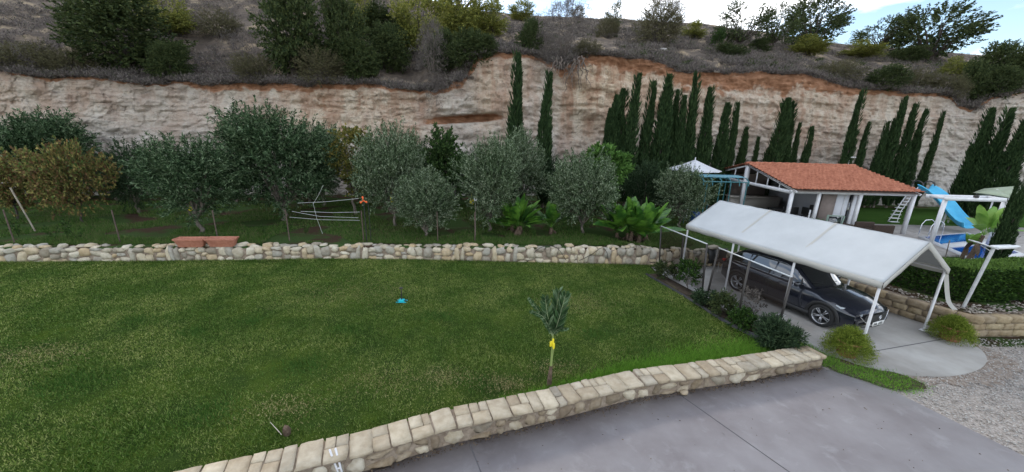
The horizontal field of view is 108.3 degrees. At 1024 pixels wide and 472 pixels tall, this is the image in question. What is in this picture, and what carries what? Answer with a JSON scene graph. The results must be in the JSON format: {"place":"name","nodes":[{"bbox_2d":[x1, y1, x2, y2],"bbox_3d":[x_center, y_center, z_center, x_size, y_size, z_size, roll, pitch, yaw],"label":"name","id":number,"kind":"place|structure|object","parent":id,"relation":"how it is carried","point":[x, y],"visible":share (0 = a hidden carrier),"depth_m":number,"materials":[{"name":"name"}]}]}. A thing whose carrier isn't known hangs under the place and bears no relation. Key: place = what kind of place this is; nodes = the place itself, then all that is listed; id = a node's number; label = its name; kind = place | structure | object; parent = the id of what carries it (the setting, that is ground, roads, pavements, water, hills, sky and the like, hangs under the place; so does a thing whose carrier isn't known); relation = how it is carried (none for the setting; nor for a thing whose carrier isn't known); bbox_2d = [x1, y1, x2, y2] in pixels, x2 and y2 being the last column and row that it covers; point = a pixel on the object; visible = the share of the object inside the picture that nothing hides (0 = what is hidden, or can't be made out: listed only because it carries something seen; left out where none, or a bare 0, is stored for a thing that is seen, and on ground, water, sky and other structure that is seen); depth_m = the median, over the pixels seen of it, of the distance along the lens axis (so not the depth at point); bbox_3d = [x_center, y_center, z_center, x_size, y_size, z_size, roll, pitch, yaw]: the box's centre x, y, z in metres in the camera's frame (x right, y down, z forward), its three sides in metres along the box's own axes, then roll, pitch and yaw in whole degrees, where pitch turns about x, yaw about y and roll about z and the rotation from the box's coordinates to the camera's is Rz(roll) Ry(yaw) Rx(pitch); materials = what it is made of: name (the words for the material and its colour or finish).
{"place":"outdoors","nodes":[
{"label":"outdoors","id":0,"kind":"place"},
{"bbox_2d":[0,272,665,426],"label":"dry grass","id":1,"kind":"structure","parent":0,"point":[347,372],"depth_m":7.81,"materials":[{"name":"green plant"}]},
{"bbox_2d":[0,258,788,471],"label":"lawn","id":2,"kind":"structure","parent":0,"point":[328,422],"depth_m":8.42,"materials":[{"name":"green plant"}]},
{"bbox_2d":[0,257,652,266],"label":"wall foot grass","id":3,"kind":"structure","parent":2,"relation":"on","point":[208,260],"depth_m":14.23,"materials":[{"name":"green plant"}]},
{"bbox_2d":[527,286,571,386],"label":"sapling","id":4,"kind":"object","parent":2,"relation":"on","point":[555,324],"visible":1,"depth_m":7.17,"materials":[{"name":"green plant"}]},
{"bbox_2d":[367,330,934,429],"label":"long grass","id":5,"kind":"structure","parent":2,"relation":"on","point":[753,348],"depth_m":8.69,"materials":[{"name":"green plant"}]},
{"bbox_2d":[0,0,1023,206],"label":"hillside","id":6,"kind":"structure","parent":0,"point":[470,109],"depth_m":27.27,"materials":[{"name":"stone"}]},
{"bbox_2d":[0,35,73,72],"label":"round bush","id":7,"kind":"object","parent":6,"relation":"on","point":[27,48],"visible":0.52,"depth_m":22.44,"materials":[{"name":"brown plant"}]},
{"bbox_2d":[33,43,102,75],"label":"round bush","id":8,"kind":"object","parent":6,"relation":"on","point":[51,63],"visible":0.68,"depth_m":22.79,"materials":[{"name":"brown plant"}]},
{"bbox_2d":[41,0,197,70],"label":"bush","id":9,"kind":"object","parent":6,"relation":"on","point":[107,19],"visible":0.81,"depth_m":23.30,"materials":[{"name":"green plant"}]},
{"bbox_2d":[128,0,196,35],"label":"bush","id":10,"kind":"object","parent":6,"relation":"on","point":[178,21],"visible":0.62,"depth_m":28.43,"materials":[{"name":"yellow plant"}]},
{"bbox_2d":[142,38,197,82],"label":"bush","id":11,"kind":"object","parent":6,"relation":"on","point":[170,57],"visible":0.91,"depth_m":23.84,"materials":[{"name":"green plant"}]},
{"bbox_2d":[183,3,243,38],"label":"round bush","id":12,"kind":"object","parent":6,"relation":"on","point":[227,23],"visible":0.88,"depth_m":29.50,"materials":[{"name":"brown plant"}]},
{"bbox_2d":[224,49,281,84],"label":"round bush","id":13,"kind":"object","parent":6,"relation":"on","point":[243,66],"visible":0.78,"depth_m":24.57,"materials":[{"name":"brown plant"}]},
{"bbox_2d":[246,0,327,77],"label":"bush","id":14,"kind":"object","parent":6,"relation":"on","point":[282,46],"visible":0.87,"depth_m":24.33,"materials":[{"name":"green plant"}]},
{"bbox_2d":[288,41,349,87],"bbox_3d":[-13.085,-11.482,25.211,3.702,2.914,4.290,-12,20,-39],"label":"round bush","id":15,"kind":"object","parent":6,"relation":"on","point":[328,63],"visible":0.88,"depth_m":24.53,"materials":[{"name":"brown plant"}]},
{"bbox_2d":[317,0,370,68],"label":"bush","id":16,"kind":"object","parent":6,"relation":"on","point":[338,18],"visible":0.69,"depth_m":25.41,"materials":[{"name":"green plant"}]},
{"bbox_2d":[334,30,384,81],"bbox_3d":[-10.566,-12.214,25.713,3.457,3.428,3.054,10,18,28],"label":"bush","id":17,"kind":"object","parent":6,"relation":"on","point":[352,49],"visible":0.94,"depth_m":25.12,"materials":[{"name":"green plant"}]},
{"bbox_2d":[360,20,412,73],"bbox_3d":[-9.330,-14.262,28.009,3.593,4.064,4.067,9,17,27],"label":"bush","id":18,"kind":"object","parent":6,"relation":"on","point":[387,41],"visible":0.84,"depth_m":27.59,"materials":[{"name":"green plant"}]},
{"bbox_2d":[386,0,451,56],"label":"bush","id":19,"kind":"object","parent":6,"relation":"on","point":[402,9],"visible":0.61,"depth_m":29.66,"materials":[{"name":"green plant"}]},
{"bbox_2d":[414,11,450,120],"bbox_3d":[-5.717,-11.623,26.158,2.739,7.559,3.170,1,15,-1],"label":"dead creeper","id":20,"kind":"object","parent":6,"relation":"on","point":[427,35],"visible":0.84,"depth_m":25.61,"materials":[{"name":"plant"}]},
{"bbox_2d":[421,27,458,74],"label":"bush","id":21,"kind":"object","parent":6,"relation":"on","point":[447,35],"visible":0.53,"depth_m":27.60,"materials":[{"name":"green plant"}]},
{"bbox_2d":[439,0,488,37],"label":"bush","id":22,"kind":"object","parent":6,"relation":"on","point":[456,19],"visible":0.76,"depth_m":30.82,"materials":[{"name":"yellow plant"}]},
{"bbox_2d":[444,25,491,70],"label":"bush","id":23,"kind":"object","parent":6,"relation":"on","point":[462,40],"visible":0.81,"depth_m":25.44,"materials":[{"name":"green plant"}]},
{"bbox_2d":[472,0,510,36],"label":"bush","id":24,"kind":"object","parent":6,"relation":"on","point":[489,23],"visible":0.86,"depth_m":31.04,"materials":[{"name":"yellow plant"}]},
{"bbox_2d":[0,0,1023,109],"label":"dry scrub","id":25,"kind":"object","parent":6,"relation":"on","point":[629,49],"visible":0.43,"depth_m":28.21,"materials":[{"name":"plant"}]},
{"bbox_2d":[0,45,1023,109],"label":"rim scrub","id":26,"kind":"object","parent":6,"relation":"on","point":[365,81],"visible":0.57,"depth_m":26.29,"materials":[{"name":"plant"}]},
{"bbox_2d":[513,16,543,55],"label":"bush","id":27,"kind":"object","parent":6,"relation":"on","point":[530,28],"visible":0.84,"depth_m":26.39,"materials":[{"name":"green plant"}]},
{"bbox_2d":[534,0,596,89],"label":"dead creeper","id":28,"kind":"object","parent":6,"relation":"on","point":[566,12],"visible":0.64,"depth_m":27.03,"materials":[{"name":"brown plant"}]},
{"bbox_2d":[629,0,687,45],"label":"round bush","id":29,"kind":"object","parent":6,"relation":"on","point":[653,19],"visible":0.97,"depth_m":32.59,"materials":[{"name":"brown plant"}]},
{"bbox_2d":[709,0,781,47],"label":"skyline tree","id":30,"kind":"object","parent":6,"relation":"on","point":[740,37],"visible":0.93,"depth_m":36.99,"materials":[{"name":"green plant"}]},
{"bbox_2d":[751,0,804,49],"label":"skyline tree","id":31,"kind":"object","parent":6,"relation":"on","point":[774,34],"visible":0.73,"depth_m":38.24,"materials":[{"name":"green plant"}]},
{"bbox_2d":[783,33,837,56],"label":"bush","id":32,"kind":"object","parent":6,"relation":"on","point":[809,46],"visible":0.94,"depth_m":37.33,"materials":[{"name":"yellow plant"}]},
{"bbox_2d":[780,0,856,45],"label":"carob tree","id":33,"kind":"object","parent":6,"relation":"on","point":[839,20],"visible":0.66,"depth_m":40.63,"materials":[{"name":"green plant"}]},
{"bbox_2d":[835,38,891,59],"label":"bush","id":34,"kind":"object","parent":6,"relation":"on","point":[872,50],"visible":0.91,"depth_m":41.67,"materials":[{"name":"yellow plant"}]},
{"bbox_2d":[847,12,916,47],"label":"skyline tree","id":35,"kind":"object","parent":6,"relation":"on","point":[861,35],"visible":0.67,"depth_m":45.85,"materials":[{"name":"green plant"}]},
{"bbox_2d":[861,62,914,90],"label":"bush","id":36,"kind":"object","parent":6,"relation":"on","point":[889,72],"visible":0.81,"depth_m":28.01,"materials":[{"name":"green plant"}]},
{"bbox_2d":[884,0,1003,62],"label":"carob tree","id":37,"kind":"object","parent":6,"relation":"on","point":[937,44],"visible":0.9,"depth_m":42.85,"materials":[{"name":"green plant"}]},
{"bbox_2d":[953,58,994,101],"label":"bush","id":38,"kind":"object","parent":6,"relation":"on","point":[976,71],"visible":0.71,"depth_m":28.47,"materials":[{"name":"green plant"}]},
{"bbox_2d":[964,38,1023,78],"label":"bush","id":39,"kind":"object","parent":6,"relation":"on","point":[1001,50],"visible":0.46,"depth_m":34.58,"materials":[{"name":"green plant"}]},
{"bbox_2d":[985,63,1023,99],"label":"bush","id":40,"kind":"object","parent":6,"relation":"on","point":[1002,76],"visible":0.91,"depth_m":27.65,"materials":[{"name":"green plant"}]},
{"bbox_2d":[0,194,1023,313],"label":"orchard ground","id":41,"kind":"structure","parent":0,"point":[316,232],"depth_m":17.28,"materials":[{"name":"green plant"}]},
{"bbox_2d":[0,146,48,219],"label":"tree","id":42,"kind":"object","parent":41,"relation":"on","point":[8,175],"visible":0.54,"depth_m":16.49,"materials":[{"name":"green plant"}]},
{"bbox_2d":[0,104,103,192],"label":"olive tree","id":43,"kind":"object","parent":41,"relation":"on","point":[30,132],"visible":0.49,"depth_m":19.54,"materials":[{"name":"green plant"}]},
{"bbox_2d":[8,135,122,221],"bbox_3d":[-19.538,-2.387,16.482,2.445,4.113,3.195,4,16,9],"label":"tree","id":44,"kind":"object","parent":41,"relation":"on","point":[49,182],"visible":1,"depth_m":15.93,"materials":[{"name":"green plant"}]},
{"bbox_2d":[94,137,155,212],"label":"olive tree","id":45,"kind":"object","parent":41,"relation":"on","point":[136,198],"visible":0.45,"depth_m":18.24,"materials":[{"name":"green plant"}]},
{"bbox_2d":[112,130,253,232],"bbox_3d":[-13.193,-2.138,15.498,4.332,4.405,4.446,12,19,34],"label":"olive tree","id":46,"kind":"object","parent":41,"relation":"on","point":[172,171],"visible":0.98,"depth_m":14.55,"materials":[{"name":"green plant"}]},
{"bbox_2d":[202,95,342,220],"bbox_3d":[-11.127,-3.482,17.815,5.719,6.157,5.492,-6,17,-25],"label":"olive tree","id":47,"kind":"object","parent":41,"relation":"on","point":[255,138],"visible":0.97,"depth_m":16.80,"materials":[{"name":"green plant"}]},
{"bbox_2d":[321,123,374,214],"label":"fruit tree","id":48,"kind":"object","parent":41,"relation":"on","point":[346,154],"visible":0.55,"depth_m":18.66,"materials":[{"name":"green plant"}]},
{"bbox_2d":[347,115,433,225],"bbox_3d":[-5.549,-2.823,17.215,3.987,5.406,3.451,-4,16,-20],"label":"olive tree","id":49,"kind":"object","parent":41,"relation":"on","point":[386,162],"visible":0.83,"depth_m":16.61,"materials":[{"name":"green plant"}]},
{"bbox_2d":[386,165,462,235],"bbox_3d":[-3.600,-1.409,15.806,3.094,3.211,2.935,10,18,28],"label":"olive tree","id":50,"kind":"object","parent":41,"relation":"on","point":[419,200],"visible":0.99,"depth_m":15.23,"materials":[{"name":"green plant"}]},
{"bbox_2d":[419,121,477,211],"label":"citrus tree","id":51,"kind":"object","parent":41,"relation":"on","point":[436,158],"visible":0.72,"depth_m":19.34,"materials":[{"name":"green plant"}]},
{"bbox_2d":[446,130,527,230],"bbox_3d":[-1.050,-2.283,16.569,3.458,4.809,3.552,8,17,23],"label":"olive tree","id":52,"kind":"object","parent":41,"relation":"on","point":[499,165],"visible":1,"depth_m":15.88,"materials":[{"name":"green plant"}]},
{"bbox_2d":[505,48,524,197],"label":"cypress tree","id":53,"kind":"object","parent":41,"relation":"on","point":[515,118],"visible":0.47,"depth_m":22.38,"materials":[{"name":"green plant"}]},
{"bbox_2d":[492,124,549,204],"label":"olive tree","id":54,"kind":"object","parent":41,"relation":"on","point":[533,167],"visible":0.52,"depth_m":20.09,"materials":[{"name":"green plant"}]},
{"bbox_2d":[488,193,579,235],"bbox_3d":[0.974,-0.900,16.984,4.082,2.243,2.897,1,15,0],"label":"banana clump","id":55,"kind":"object","parent":41,"relation":"on","point":[518,212],"visible":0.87,"depth_m":16.50,"materials":[{"name":"green plant"}]},
{"bbox_2d":[534,69,553,207],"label":"cypress tree","id":56,"kind":"object","parent":41,"relation":"on","point":[545,126],"visible":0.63,"depth_m":21.36,"materials":[{"name":"green plant"}]},
{"bbox_2d":[542,147,622,232],"bbox_3d":[3.342,-1.967,16.880,4.090,4.234,3.539,-8,18,-31],"label":"olive tree","id":57,"kind":"object","parent":41,"relation":"on","point":[576,188],"visible":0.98,"depth_m":16.26,"materials":[{"name":"green plant"}]},
{"bbox_2d":[583,140,635,215],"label":"loquat tree","id":58,"kind":"object","parent":41,"relation":"on","point":[622,161],"visible":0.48,"depth_m":19.37,"materials":[{"name":"green plant"}]},
{"bbox_2d":[618,72,642,205],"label":"cypress tree","id":59,"kind":"object","parent":41,"relation":"on","point":[632,129],"visible":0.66,"depth_m":23.72,"materials":[{"name":"green plant"}]},
{"bbox_2d":[590,195,685,242],"bbox_3d":[5.373,-0.549,16.474,3.810,2.563,3.452,1,15,0],"label":"banana clump","id":60,"kind":"object","parent":41,"relation":"on","point":[644,219],"visible":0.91,"depth_m":16.01,"materials":[{"name":"green plant"}]},
{"bbox_2d":[621,157,665,205],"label":"tree","id":61,"kind":"object","parent":41,"relation":"on","point":[641,195],"visible":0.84,"depth_m":22.14,"materials":[{"name":"green plant"}]},
{"bbox_2d":[635,77,657,191],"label":"cypress tree","id":62,"kind":"object","parent":41,"relation":"on","point":[646,137],"visible":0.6,"depth_m":24.06,"materials":[{"name":"green plant"}]},
{"bbox_2d":[647,70,674,204],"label":"cypress tree","id":63,"kind":"object","parent":41,"relation":"on","point":[660,149],"visible":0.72,"depth_m":23.60,"materials":[{"name":"green plant"}]},
{"bbox_2d":[665,94,687,206],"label":"cypress tree","id":64,"kind":"object","parent":41,"relation":"on","point":[677,143],"visible":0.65,"depth_m":24.12,"materials":[{"name":"green plant"}]},
{"bbox_2d":[651,161,723,226],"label":"olive tree","id":65,"kind":"object","parent":41,"relation":"on","point":[686,187],"visible":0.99,"depth_m":19.10,"materials":[{"name":"green plant"}]},
{"bbox_2d":[680,70,701,202],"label":"cypress tree","id":66,"kind":"object","parent":41,"relation":"on","point":[688,150],"visible":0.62,"depth_m":23.90,"materials":[{"name":"green plant"}]},
{"bbox_2d":[759,96,792,195],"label":"cypress tree","id":67,"kind":"object","parent":41,"relation":"on","point":[776,149],"visible":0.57,"depth_m":25.73,"materials":[{"name":"green plant"}]},
{"bbox_2d":[837,87,868,163],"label":"cypress tree","id":68,"kind":"object","parent":41,"relation":"on","point":[850,144],"visible":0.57,"depth_m":25.97,"materials":[{"name":"green plant"}]},
{"bbox_2d":[870,95,908,207],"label":"cypress tree","id":69,"kind":"object","parent":41,"relation":"on","point":[892,142],"visible":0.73,"depth_m":26.09,"materials":[{"name":"green plant"}]},
{"bbox_2d":[881,101,921,207],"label":"cypress tree","id":70,"kind":"object","parent":41,"relation":"on","point":[901,160],"visible":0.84,"depth_m":26.25,"materials":[{"name":"green plant"}]},
{"bbox_2d":[894,106,930,206],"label":"cypress tree","id":71,"kind":"object","parent":41,"relation":"on","point":[909,175],"visible":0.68,"depth_m":26.48,"materials":[{"name":"green plant"}]},
{"bbox_2d":[913,109,946,208],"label":"cypress tree","id":72,"kind":"object","parent":41,"relation":"on","point":[924,172],"visible":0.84,"depth_m":26.35,"materials":[{"name":"green plant"}]},
{"bbox_2d":[873,256,1023,302],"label":"hedge","id":73,"kind":"object","parent":41,"relation":"on","point":[1001,280],"visible":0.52,"depth_m":11.33,"materials":[{"name":"green plant"}]},
{"bbox_2d":[964,205,1023,258],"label":"banana plant","id":74,"kind":"object","parent":41,"relation":"on","point":[985,219],"visible":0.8,"depth_m":15.12,"materials":[{"name":"green plant"}]},
{"bbox_2d":[991,179,1023,258],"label":"cypress tree","id":75,"kind":"object","parent":41,"relation":"on","point":[1008,234],"visible":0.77,"depth_m":13.42,"materials":[{"name":"green plant"}]},
{"bbox_2d":[364,367,1023,471],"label":"driveway","id":76,"kind":"structure","parent":0,"point":[789,424],"depth_m":6.66,"materials":[{"name":"concrete"}]},
{"bbox_2d":[453,0,1023,54],"label":"sky","id":77,"kind":"structure","parent":0,"point":[868,12],"materials":[{"name":"white"}]},
{"bbox_2d":[652,265,986,376],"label":"carport slab","id":78,"kind":"structure","parent":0,"point":[939,358],"depth_m":9.71,"materials":[{"name":"concrete"}]},
{"bbox_2d":[659,226,707,289],"bbox_3d":[6.171,0.852,13.372,0.411,2.003,2.289,-4,16,-19],"label":"fence panel","id":79,"kind":"object","parent":78,"relation":"on","point":[675,247],"visible":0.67,"depth_m":13.21,"materials":[{"name":"metal"}]},
{"bbox_2d":[707,247,793,320],"bbox_3d":[6.639,1.540,10.857,0.751,2.041,2.308,-6,17,-24],"label":"fence panel","id":80,"kind":"object","parent":78,"relation":"on","point":[735,274],"visible":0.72,"depth_m":10.73,"materials":[{"name":"metal"}]},
{"bbox_2d":[733,249,888,327],"bbox_3d":[9.245,1.462,12.022,2.160,1.552,4.439,-5,17,-21],"label":"parked car","id":81,"kind":"object","parent":78,"relation":"on","point":[821,298],"visible":0.67,"depth_m":10.84,"materials":[{"name":"black paint"}]},
{"bbox_2d":[686,200,957,338],"bbox_3d":[9.460,0.748,12.261,3.271,2.812,6.499,-5,17,-21],"label":"carport","id":82,"kind":"object","parent":78,"relation":"on","point":[861,255],"visible":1,"depth_m":10.67,"materials":[{"name":"white fabric"}]},
{"bbox_2d":[817,324,880,366],"bbox_3d":[8.436,2.663,9.254,1.264,0.979,1.230,1,15,0],"label":"round shrub","id":83,"kind":"object","parent":78,"relation":"on","point":[852,342],"visible":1,"depth_m":9.09,"materials":[{"name":"plant"}]},
{"bbox_2d":[924,313,980,346],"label":"round shrub","id":84,"kind":"object","parent":78,"relation":"on","point":[955,328],"visible":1,"depth_m":9.98,"materials":[{"name":"plant"}]},
{"bbox_2d":[700,204,1023,256],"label":"terrace","id":85,"kind":"structure","parent":0,"point":[912,231],"depth_m":20.21,"materials":[{"name":"grey concrete"}]},
{"bbox_2d":[694,84,715,186],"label":"cypress tree","id":86,"kind":"object","parent":85,"relation":"on","point":[704,148],"visible":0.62,"depth_m":24.32,"materials":[{"name":"green plant"}]},
{"bbox_2d":[707,99,732,206],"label":"cypress tree","id":87,"kind":"object","parent":85,"relation":"on","point":[720,149],"visible":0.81,"depth_m":24.62,"materials":[{"name":"green plant"}]},
{"bbox_2d":[713,161,925,233],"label":"pool house","id":88,"kind":"structure","parent":85,"relation":"on","point":[825,189],"depth_m":20.19,"materials":[{"name":"tile"}]},
{"bbox_2d":[888,180,974,228],"bbox_3d":[24.291,-1.833,21.452,2.392,2.517,3.571,-3,16,-16],"label":"water slide","id":89,"kind":"object","parent":85,"relation":"on","point":[955,213],"visible":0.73,"depth_m":21.36,"materials":[{"name":"blue plastic"}]},
{"bbox_2d":[919,232,1023,258],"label":"pool coping","id":90,"kind":"object","parent":85,"relation":"on","point":[1018,254],"visible":0.23,"depth_m":17.00,"materials":[{"name":"grey stone"}]},
{"bbox_2d":[926,194,1006,246],"bbox_3d":[20.408,-0.571,16.899,2.919,2.487,0.820,1,15,0],"label":"pergola","id":91,"kind":"object","parent":90,"relation":"on","point":[946,199],"visible":0.74,"depth_m":16.49,"materials":[{"name":"white paint"}]},
{"bbox_2d":[821,338,1023,455],"bbox_3d":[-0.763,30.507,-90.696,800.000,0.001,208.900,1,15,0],"label":"gravel ground","id":92,"kind":"structure","parent":0,"point":[999,427],"depth_m":7.75,"materials":[{"name":"grey gravel"}]},
{"bbox_2d":[174,346,826,471],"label":"garden wall","id":93,"kind":"structure","parent":92,"relation":"on","point":[382,446],"depth_m":6.66,"materials":[{"name":"stone"}]},
{"bbox_2d":[905,339,1022,387],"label":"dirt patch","id":94,"kind":"object","parent":92,"relation":"on","point":[953,379],"visible":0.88,"depth_m":8.69,"materials":[{"name":"grey gravel"}]},
{"bbox_2d":[856,207,1023,227],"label":"pool lawn","id":95,"kind":"structure","parent":0,"point":[883,215],"depth_m":24.19,"materials":[{"name":"green plant"}]},
{"bbox_2d":[947,106,996,209],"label":"cypress tree","id":96,"kind":"object","parent":95,"relation":"on","point":[973,152],"visible":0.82,"depth_m":23.67,"materials":[{"name":"green plant"}]},
{"bbox_2d":[961,104,1017,217],"bbox_3d":[29.918,-4.447,23.298,1.503,7.348,1.489,3,16,7],"label":"cypress tree","id":97,"kind":"object","parent":95,"relation":"on","point":[988,162],"visible":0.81,"depth_m":23.00,"materials":[{"name":"green plant"}]},
{"bbox_2d":[983,119,1023,210],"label":"cypress tree","id":98,"kind":"object","parent":95,"relation":"on","point":[1008,169],"visible":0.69,"depth_m":22.25,"materials":[{"name":"green plant"}]},
{"bbox_2d":[964,336,1023,346],"bbox_3d":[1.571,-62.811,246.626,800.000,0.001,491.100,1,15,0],"label":"ground","id":99,"kind":"structure","parent":0,"point":[991,343],"depth_m":10.28,"materials":[{"name":"grey gravel"}]},
{"bbox_2d":[0,242,736,266],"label":"stone wall","id":100,"kind":"structure","parent":99,"relation":"on","point":[16,252],"depth_m":14.43,"materials":[{"name":"beige stone"}]},
{"bbox_2d":[646,273,758,337],"bbox_3d":[6.106,2.152,11.988,0.791,0.210,4.965,-4,16,-18],"label":"flower bed","id":101,"kind":"object","parent":99,"relation":"on","point":[682,290],"visible":0.38,"depth_m":12.49,"materials":[{"name":"soil"}]},
{"bbox_2d":[749,311,810,351],"bbox_3d":[6.713,2.500,9.416,1.230,1.073,1.282,-2,16,-11],"label":"rosemary bush","id":102,"kind":"object","parent":101,"relation":"on","point":[774,331],"visible":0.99,"depth_m":9.21,"materials":[{"name":"green plant"}]},
{"bbox_2d":[738,250,1023,336],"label":"retaining wall","id":103,"kind":"structure","parent":99,"relation":"on","point":[999,324],"depth_m":10.82,"materials":[{"name":"stone"}]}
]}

